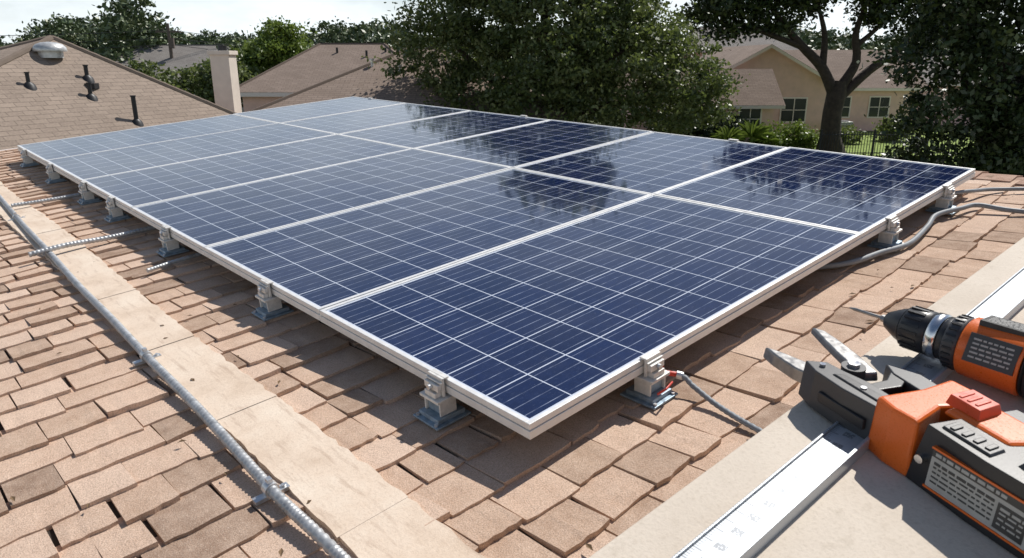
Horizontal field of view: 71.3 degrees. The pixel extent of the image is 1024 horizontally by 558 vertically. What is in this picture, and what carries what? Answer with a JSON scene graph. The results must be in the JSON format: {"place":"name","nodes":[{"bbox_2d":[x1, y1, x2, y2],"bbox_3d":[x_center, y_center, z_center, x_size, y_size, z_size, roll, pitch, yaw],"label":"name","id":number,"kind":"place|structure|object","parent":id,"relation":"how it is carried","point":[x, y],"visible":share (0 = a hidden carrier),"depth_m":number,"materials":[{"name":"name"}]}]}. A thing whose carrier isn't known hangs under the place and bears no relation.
{"place":"outdoors","nodes":[
{"label":"outdoors","id":0,"kind":"place"},
{"bbox_2d":[240,92,294,111],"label":"walls","id":1,"kind":"structure","parent":0,"point":[252,100],"depth_m":34.47,"materials":[{"name":"beige paint"}]},
{"bbox_2d":[239,44,395,91],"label":"roof","id":2,"kind":"structure","parent":1,"relation":"on","point":[318,64],"depth_m":35.88,"materials":[{"name":"tile"}]},
{"bbox_2d":[239,43,395,86],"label":"hip caps","id":3,"kind":"object","parent":2,"relation":"on","point":[293,57],"visible":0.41,"depth_m":36.97,"materials":[{"name":"brown"}]},
{"bbox_2d":[336,47,386,56],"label":"roof vents","id":4,"kind":"object","parent":2,"relation":"on","point":[366,52],"visible":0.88,"depth_m":37.07,"materials":[{"name":"grey metal"}]},
{"bbox_2d":[0,0,1022,49],"label":"sky","id":5,"kind":"structure","parent":0,"point":[193,16],"materials":[{"name":"white"}]},
{"bbox_2d":[683,50,708,57],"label":"walls","id":6,"kind":"structure","parent":0,"point":[697,54],"depth_m":59.04,"materials":[{"name":"beige paint"}]},
{"bbox_2d":[682,27,798,49],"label":"roof","id":7,"kind":"structure","parent":6,"relation":"on","point":[763,41],"depth_m":59.24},
{"bbox_2d":[583,108,1017,131],"bbox_3d":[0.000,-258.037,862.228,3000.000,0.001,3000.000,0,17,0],"label":"ground","id":8,"kind":"structure","parent":0,"point":[857,131],"depth_m":50.20,"materials":[{"name":"green plant"}]},
{"bbox_2d":[0,23,251,58],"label":"utility pole","id":9,"kind":"object","parent":8,"relation":"on","point":[171,44],"visible":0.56,"depth_m":56.64,"materials":[{"name":"brown wood"}]},
{"bbox_2d":[202,15,317,100],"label":"ash tree","id":10,"kind":"object","parent":8,"relation":"on","point":[269,48],"visible":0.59,"depth_m":46.55,"materials":[{"name":"green plant"}]},
{"bbox_2d":[80,42,507,107],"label":"hedge trees","id":11,"kind":"object","parent":8,"relation":"on","point":[195,75],"visible":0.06,"depth_m":43.70,"materials":[{"name":"green plant"}]},
{"bbox_2d":[0,0,1023,116],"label":"distant trees","id":12,"kind":"object","parent":8,"relation":"on","point":[125,21],"visible":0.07,"depth_m":65.95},
{"bbox_2d":[361,0,749,136],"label":"oak tree","id":13,"kind":"object","parent":8,"relation":"on","point":[585,59],"visible":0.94,"depth_m":21.25,"materials":[{"name":"green plant"}]},
{"bbox_2d":[643,103,754,141],"bbox_3d":[9.670,-7.749,36.517,6.306,2.999,3.654,-6,18,-19],"label":"garden shrub","id":14,"kind":"object","parent":8,"relation":"on","point":[703,132],"visible":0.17,"depth_m":35.85,"materials":[{"name":"green plant"}]},
{"bbox_2d":[614,69,785,142],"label":"garage wing","id":15,"kind":"structure","parent":8,"relation":"on","point":[762,91],"depth_m":38.42,"materials":[{"name":"beige stucco"},{"name":"roof shingles"}]},
{"bbox_2d":[683,44,825,135],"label":"block","id":16,"kind":"structure","parent":8,"relation":"on","point":[795,77],"depth_m":41.96,"materials":[{"name":"beige stucco"},{"name":"roof shingles"}]},
{"bbox_2d":[711,96,890,125],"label":"windows","id":17,"kind":"structure","parent":16,"relation":"attached to","point":[794,110],"depth_m":42.46,"materials":[{"name":"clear glass"}]},
{"bbox_2d":[783,50,927,130],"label":"side block","id":18,"kind":"structure","parent":8,"relation":"on","point":[838,65],"depth_m":46.16,"materials":[{"name":"beige stucco"},{"name":"roof shingles"}]},
{"bbox_2d":[857,0,1023,176],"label":"cedar elm tree","id":19,"kind":"object","parent":8,"relation":"on","point":[994,107],"visible":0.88,"depth_m":19.61,"materials":[{"name":"green plant"}]},
{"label":"walls","id":20,"kind":"object","parent":8,"relation":"on","visible":0},
{"bbox_2d":[260,49,575,119],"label":"roof","id":21,"kind":"structure","parent":20,"relation":"on","point":[365,82],"depth_m":23.10,"materials":[{"name":"beige tile"}]},
{"bbox_2d":[369,53,450,70],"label":"roof vents","id":22,"kind":"object","parent":21,"relation":"on","point":[372,63],"visible":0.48,"depth_m":24.44,"materials":[{"name":"grey metal"}]},
{"bbox_2d":[247,47,582,122],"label":"hip caps","id":23,"kind":"object","parent":21,"relation":"on","point":[316,85],"visible":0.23,"depth_m":23.36,"materials":[{"name":"brown tile"}]},
{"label":"walls","id":24,"kind":"object","parent":8,"relation":"on","visible":0},
{"bbox_2d":[116,45,228,78],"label":"roof","id":25,"kind":"structure","parent":24,"relation":"on","point":[182,55],"depth_m":57.50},
{"bbox_2d":[113,44,235,57],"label":"hip caps","id":26,"kind":"object","parent":25,"relation":"on","point":[189,44],"visible":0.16,"depth_m":58.97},
{"bbox_2d":[777,132,973,164],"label":"lawn","id":27,"kind":"structure","parent":0,"point":[864,146],"depth_m":38.20,"materials":[{"name":"green plant"}]},
{"bbox_2d":[710,119,782,144],"bbox_3d":[11.483,-7.123,35.309,3.744,1.658,2.353,-9,19,-28],"label":"yucca plant","id":28,"kind":"object","parent":27,"relation":"on","point":[759,133],"visible":0.82,"depth_m":35.12,"materials":[{"name":"green plant"}]},
{"bbox_2d":[748,119,819,149],"bbox_3d":[13.868,-7.193,36.514,4.256,1.964,2.742,0,17,0],"label":"garden shrub","id":29,"kind":"object","parent":27,"relation":"on","point":[803,138],"visible":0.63,"depth_m":36.22,"materials":[{"name":"green plant"}]},
{"bbox_2d":[669,0,1001,151],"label":"oak tree","id":30,"kind":"object","parent":27,"relation":"on","point":[726,16],"visible":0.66,"depth_m":33.78,"materials":[{"name":"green plant"}]},
{"bbox_2d":[841,120,852,129],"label":"air conditioner","id":31,"kind":"object","parent":27,"relation":"on","point":[846,122],"visible":0.26,"depth_m":41.48,"materials":[{"name":"metal"}]},
{"bbox_2d":[841,113,919,144],"bbox_3d":[19.568,-8.155,39.333,7.054,1.840,2.712,-9,19,-27],"label":"garden shrub","id":32,"kind":"object","parent":27,"relation":"on","point":[882,127],"visible":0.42,"depth_m":39.59,"materials":[{"name":"green plant"}]},
{"bbox_2d":[818,130,975,156],"bbox_3d":[19.250,-6.388,33.596,9.580,1.250,0.080,0,17,0],"label":"iron fence","id":33,"kind":"object","parent":27,"relation":"on","point":[857,134],"visible":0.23,"depth_m":33.57,"materials":[{"name":"metal"}]},
{"bbox_2d":[916,83,986,124],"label":"walls","id":34,"kind":"structure","parent":0,"point":[958,85],"depth_m":50.09,"materials":[{"name":"beige paint"}]},
{"bbox_2d":[912,53,989,82],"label":"roof","id":35,"kind":"structure","parent":34,"relation":"on","point":[927,79],"depth_m":50.72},
{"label":"walls","id":36,"kind":"object","parent":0,"visible":0},
{"bbox_2d":[0,40,229,149],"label":"roof","id":37,"kind":"structure","parent":36,"relation":"on","point":[57,104],"depth_m":16.02,"materials":[{"name":"brown tile"}]},
{"bbox_2d":[32,42,66,57],"bbox_3d":[-10.650,-5.280,16.456,0.700,0.355,0.700,0,17,0],"label":"dome vent","id":38,"kind":"object","parent":37,"relation":"on","point":[49,50],"visible":1,"depth_m":16.25,"materials":[{"name":"silver metal"}]},
{"bbox_2d":[23,65,143,126],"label":"pipe vents","id":39,"kind":"object","parent":37,"relation":"on","point":[90,84],"visible":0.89,"depth_m":16.37,"materials":[{"name":"metal"}]},
{"bbox_2d":[0,35,235,113],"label":"hip caps","id":40,"kind":"object","parent":37,"relation":"on","point":[18,54],"visible":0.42,"depth_m":17.38,"materials":[{"name":"brown"}]},
{"bbox_2d":[207,45,241,112],"bbox_3d":[-9.010,-4.967,22.870,0.680,4.780,0.750,0,17,0],"label":"chimney","id":41,"kind":"object","parent":37,"relation":"on","point":[224,70],"visible":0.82,"depth_m":22.21,"materials":[{"name":"paint"}]},
{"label":"walls","id":42,"kind":"object","parent":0,"visible":0},
{"bbox_2d":[0,175,740,557],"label":"roof deck","id":43,"kind":"structure","parent":42,"relation":"on","point":[114,511],"depth_m":1.77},
{"bbox_2d":[0,181,485,557],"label":"flashing strip","id":44,"kind":"object","parent":43,"relation":"on","point":[357,508],"visible":0.78,"depth_m":1.93,"materials":[{"name":"beige metal"}]},
{"bbox_2d":[0,148,1023,557],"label":"shingles","id":45,"kind":"object","parent":43,"relation":"on","point":[492,488],"visible":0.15,"depth_m":2.03,"materials":[{"name":"brown tile"}]},
{"bbox_2d":[20,149,39,167],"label":"mounting bracket","id":46,"kind":"object","parent":45,"relation":"on","point":[28,161],"visible":0.94,"depth_m":5.72,"materials":[{"name":"silver metal"}]},
{"bbox_2d":[11,193,80,206],"bbox_3d":[-2.761,-0.574,4.676,0.891,0.086,0.041,-16,23,-43],"label":"electrical conduit","id":47,"kind":"object","parent":45,"relation":"on","point":[46,200],"visible":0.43,"depth_m":4.50,"materials":[{"name":"metal"}]},
{"bbox_2d":[45,163,66,183],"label":"mounting bracket","id":48,"kind":"object","parent":45,"relation":"on","point":[54,176],"visible":0.94,"depth_m":5.10,"materials":[{"name":"silver metal"}]},
{"bbox_2d":[77,180,101,204],"bbox_3d":[-2.675,-0.550,4.496,0.120,0.131,0.112,-21,28,-38],"label":"mounting bracket","id":49,"kind":"object","parent":45,"relation":"on","point":[88,196],"visible":0.95,"depth_m":4.47,"materials":[{"name":"silver metal"}]},
{"bbox_2d":[28,226,155,256],"bbox_3d":[-1.937,-0.277,3.809,1.128,0.107,0.055,-17,24,-44],"label":"electrical conduit","id":50,"kind":"object","parent":45,"relation":"on","point":[84,241],"visible":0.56,"depth_m":3.60,"materials":[{"name":"metal"}]},
{"bbox_2d":[104,195,131,222],"bbox_3d":[-2.268,-0.407,4.079,0.120,0.131,0.112,-21,28,-38],"label":"mounting bracket","id":51,"kind":"object","parent":45,"relation":"on","point":[116,213],"visible":0.91,"depth_m":4.06,"materials":[{"name":"silver metal"}]},
{"bbox_2d":[156,225,188,257],"bbox_3d":[-1.656,-0.193,3.455,0.120,0.131,0.112,-21,28,-38],"label":"mounting bracket","id":52,"kind":"object","parent":45,"relation":"on","point":[171,246],"visible":0.95,"depth_m":3.43,"materials":[{"name":"silver metal"}]},
{"bbox_2d":[146,252,201,272],"bbox_3d":[-1.410,-0.146,3.436,0.694,0.082,0.038,-19,25,-47],"label":"electrical conduit","id":53,"kind":"object","parent":45,"relation":"on","point":[165,264],"visible":0.41,"depth_m":3.28,"materials":[{"name":"metal"}]},
{"bbox_2d":[0,195,350,557],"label":"electrical conduit","id":54,"kind":"object","parent":45,"relation":"on","point":[272,489],"visible":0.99,"depth_m":1.94,"materials":[{"name":"metal"}]},
{"bbox_2d":[252,278,293,320],"bbox_3d":[-0.915,0.067,2.699,0.120,0.131,0.112,-21,28,-38],"label":"mounting bracket","id":55,"kind":"object","parent":45,"relation":"on","point":[272,306],"visible":0.9,"depth_m":2.68,"materials":[{"name":"silver metal"}]},
{"bbox_2d":[413,368,470,430],"bbox_3d":[-0.198,0.318,1.967,0.120,0.131,0.112,-21,28,-38],"label":"mounting bracket","id":56,"kind":"object","parent":45,"relation":"on","point":[441,409],"visible":0.98,"depth_m":1.95,"materials":[{"name":"silver metal"}]},
{"bbox_2d":[620,349,677,409],"bbox_3d":[0.387,0.270,2.010,0.112,0.131,0.120,-21,28,-38],"label":"mounting bracket","id":57,"kind":"object","parent":45,"relation":"on","point":[647,387],"visible":0.98,"depth_m":1.99,"materials":[{"name":"metal"}]},
{"bbox_2d":[657,365,683,394],"bbox_3d":[0.439,0.277,2.050,0.104,0.037,0.192,-2,17,-8],"label":"cable connector","id":58,"kind":"object","parent":57,"relation":"attached to","point":[678,374],"visible":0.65,"depth_m":2.03,"materials":[{"name":"plastic"}]},
{"bbox_2d":[669,370,762,432],"bbox_3d":[0.592,0.357,1.881,0.082,0.079,1.002,-14,22,-38],"label":"grey cable","id":59,"kind":"object","parent":45,"relation":"on","point":[719,406],"visible":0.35,"depth_m":1.93,"materials":[{"name":"plastic"}]},
{"bbox_2d":[867,214,902,251],"bbox_3d":[1.604,-0.203,3.040,0.112,0.131,0.120,-21,28,-38],"label":"mounting bracket","id":60,"kind":"object","parent":45,"relation":"on","point":[888,237],"visible":0.87,"depth_m":3.02,"materials":[{"name":"metal"}]},
{"bbox_2d":[817,203,1023,269],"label":"grey cable","id":61,"kind":"object","parent":45,"relation":"on","point":[921,232],"visible":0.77,"depth_m":3.10,"materials":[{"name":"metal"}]},
{"bbox_2d":[925,183,956,214],"bbox_3d":[2.094,-0.394,3.455,0.112,0.131,0.120,-21,28,-38],"label":"mounting bracket","id":62,"kind":"object","parent":45,"relation":"on","point":[946,200],"visible":0.84,"depth_m":3.43,"materials":[{"name":"metal"}]},
{"bbox_2d":[953,187,1023,194],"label":"grey cable","id":63,"kind":"object","parent":45,"relation":"on","point":[989,189],"visible":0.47,"depth_m":3.70,"materials":[{"name":"plastic"}]},
{"label":"mounting","id":64,"kind":"object","parent":45,"relation":"on","visible":0},
{"bbox_2d":[319,194,860,439],"bbox_3d":[0.372,-0.018,2.636,1.850,0.043,1.022,-21,28,-38],"label":"solar panel","id":65,"kind":"object","parent":64,"relation":"on","point":[531,337],"visible":1,"depth_m":2.39,"materials":[{"name":"blue glass"}]},
{"bbox_2d":[654,147,975,242],"bbox_3d":[1.557,-0.480,3.639,1.382,0.042,1.022,-21,28,-38],"label":"solar panel","id":66,"kind":"object","parent":64,"relation":"on","point":[864,196],"visible":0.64,"depth_m":3.53,"materials":[{"name":"blue glass"}]},
{"label":"mounting","id":67,"kind":"object","parent":45,"relation":"on","visible":0},
{"bbox_2d":[81,134,410,213],"bbox_3d":[-1.719,-0.751,4.769,1.850,0.044,1.022,-21,28,-38],"label":"solar panel","id":68,"kind":"object","parent":67,"relation":"on","point":[128,190],"visible":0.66,"depth_m":4.65,"materials":[{"name":"blue glass"}]},
{"label":"mounting","id":69,"kind":"object","parent":45,"relation":"on","visible":0},
{"bbox_2d":[45,123,334,183],"bbox_3d":[-2.416,-0.995,5.480,1.850,0.044,1.022,-21,28,-38],"label":"solar panel","id":70,"kind":"object","parent":69,"relation":"on","point":[77,169],"visible":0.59,"depth_m":5.38,"materials":[{"name":"blue glass"}]},
{"bbox_2d":[283,103,469,133],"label":"solar panel","id":71,"kind":"object","parent":69,"relation":"on","point":[346,122],"visible":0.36,"depth_m":6.44,"materials":[{"name":"blue glass"}]},
{"bbox_3d":[-2.719,-1.434,6.744,3.198,0.035,0.052,-21,28,-38],"label":"mounting","id":72,"kind":"object","parent":45,"relation":"on","visible":0},
{"bbox_2d":[17,114,275,165],"bbox_3d":[-3.112,-1.238,6.192,1.850,0.042,1.022,-21,28,-38],"label":"solar panel","id":73,"kind":"object","parent":72,"relation":"on","point":[41,152],"visible":0.79,"depth_m":6.11,"materials":[{"name":"blue glass"}]},
{"bbox_2d":[234,96,403,122],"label":"solar panel","id":74,"kind":"object","parent":72,"relation":"on","point":[283,114],"visible":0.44,"depth_m":7.16,"materials":[{"name":"blue glass"}]},
{"bbox_3d":[-1.088,-0.862,5.079,3.198,0.035,0.052,-21,28,-38],"label":"mounting","id":75,"kind":"object","parent":45,"relation":"on","visible":0},
{"bbox_2d":[339,110,549,147],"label":"solar panel","id":76,"kind":"object","parent":75,"relation":"on","point":[430,131],"visible":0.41,"depth_m":5.73,"materials":[{"name":"blue glass"}]},
{"bbox_2d":[589,237,1023,557],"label":"concrete parapet","id":77,"kind":"structure","parent":43,"relation":"on","point":[868,504],"depth_m":1.03,"materials":[{"name":"beige concrete"}]},
{"bbox_2d":[671,267,1023,557],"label":"metal ruler","id":78,"kind":"object","parent":77,"relation":"on","point":[754,522],"visible":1,"depth_m":1.05,"materials":[{"name":"metal"}]},
{"bbox_2d":[763,328,1023,557],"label":"cordless cable cutter","id":79,"kind":"object","parent":77,"relation":"on","point":[955,448],"visible":1,"depth_m":1.05,"materials":[{"name":"black plastic"}]},
{"bbox_2d":[849,306,1023,397],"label":"cordless drill","id":80,"kind":"object","parent":77,"relation":"on","point":[989,350],"visible":1,"depth_m":1.27,"materials":[{"name":"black plastic"}]},
{"bbox_2d":[971,171,1023,185],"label":"ridge cap","id":81,"kind":"object","parent":43,"relation":"on","point":[1001,178],"visible":0.04,"depth_m":3.97,"materials":[{"name":"brown tile"}]},
{"label":"mounting","id":82,"kind":"object","parent":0,"visible":0},
{"bbox_2d":[204,168,650,320],"bbox_3d":[-0.325,-0.261,3.348,1.850,0.042,1.022,-21,28,-38],"label":"solar panel","id":83,"kind":"object","parent":82,"relation":"on","point":[312,267],"visible":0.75,"depth_m":3.16,"materials":[{"name":"blue glass"}]},
{"bbox_2d":[514,132,787,194],"bbox_3d":[0.860,-0.721,4.351,1.382,0.042,1.022,-21,28,-38],"label":"solar panel","id":84,"kind":"object","parent":82,"relation":"on","point":[651,163],"visible":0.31,"depth_m":4.28,"materials":[{"name":"blue glass"}]},
{"label":"mounting","id":85,"kind":"object","parent":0,"visible":0},
{"bbox_2d":[131,148,511,255],"bbox_3d":[-1.022,-0.507,4.059,1.850,0.042,1.022,-21,28,-38],"label":"solar panel","id":86,"kind":"object","parent":85,"relation":"on","point":[198,222],"visible":0.76,"depth_m":3.91,"materials":[{"name":"blue glass"}]},
{"bbox_2d":[414,120,652,167],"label":"solar panel","id":87,"kind":"object","parent":85,"relation":"on","point":[513,147],"visible":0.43,"depth_m":5.00,"materials":[{"name":"blue glass"}]}
]}

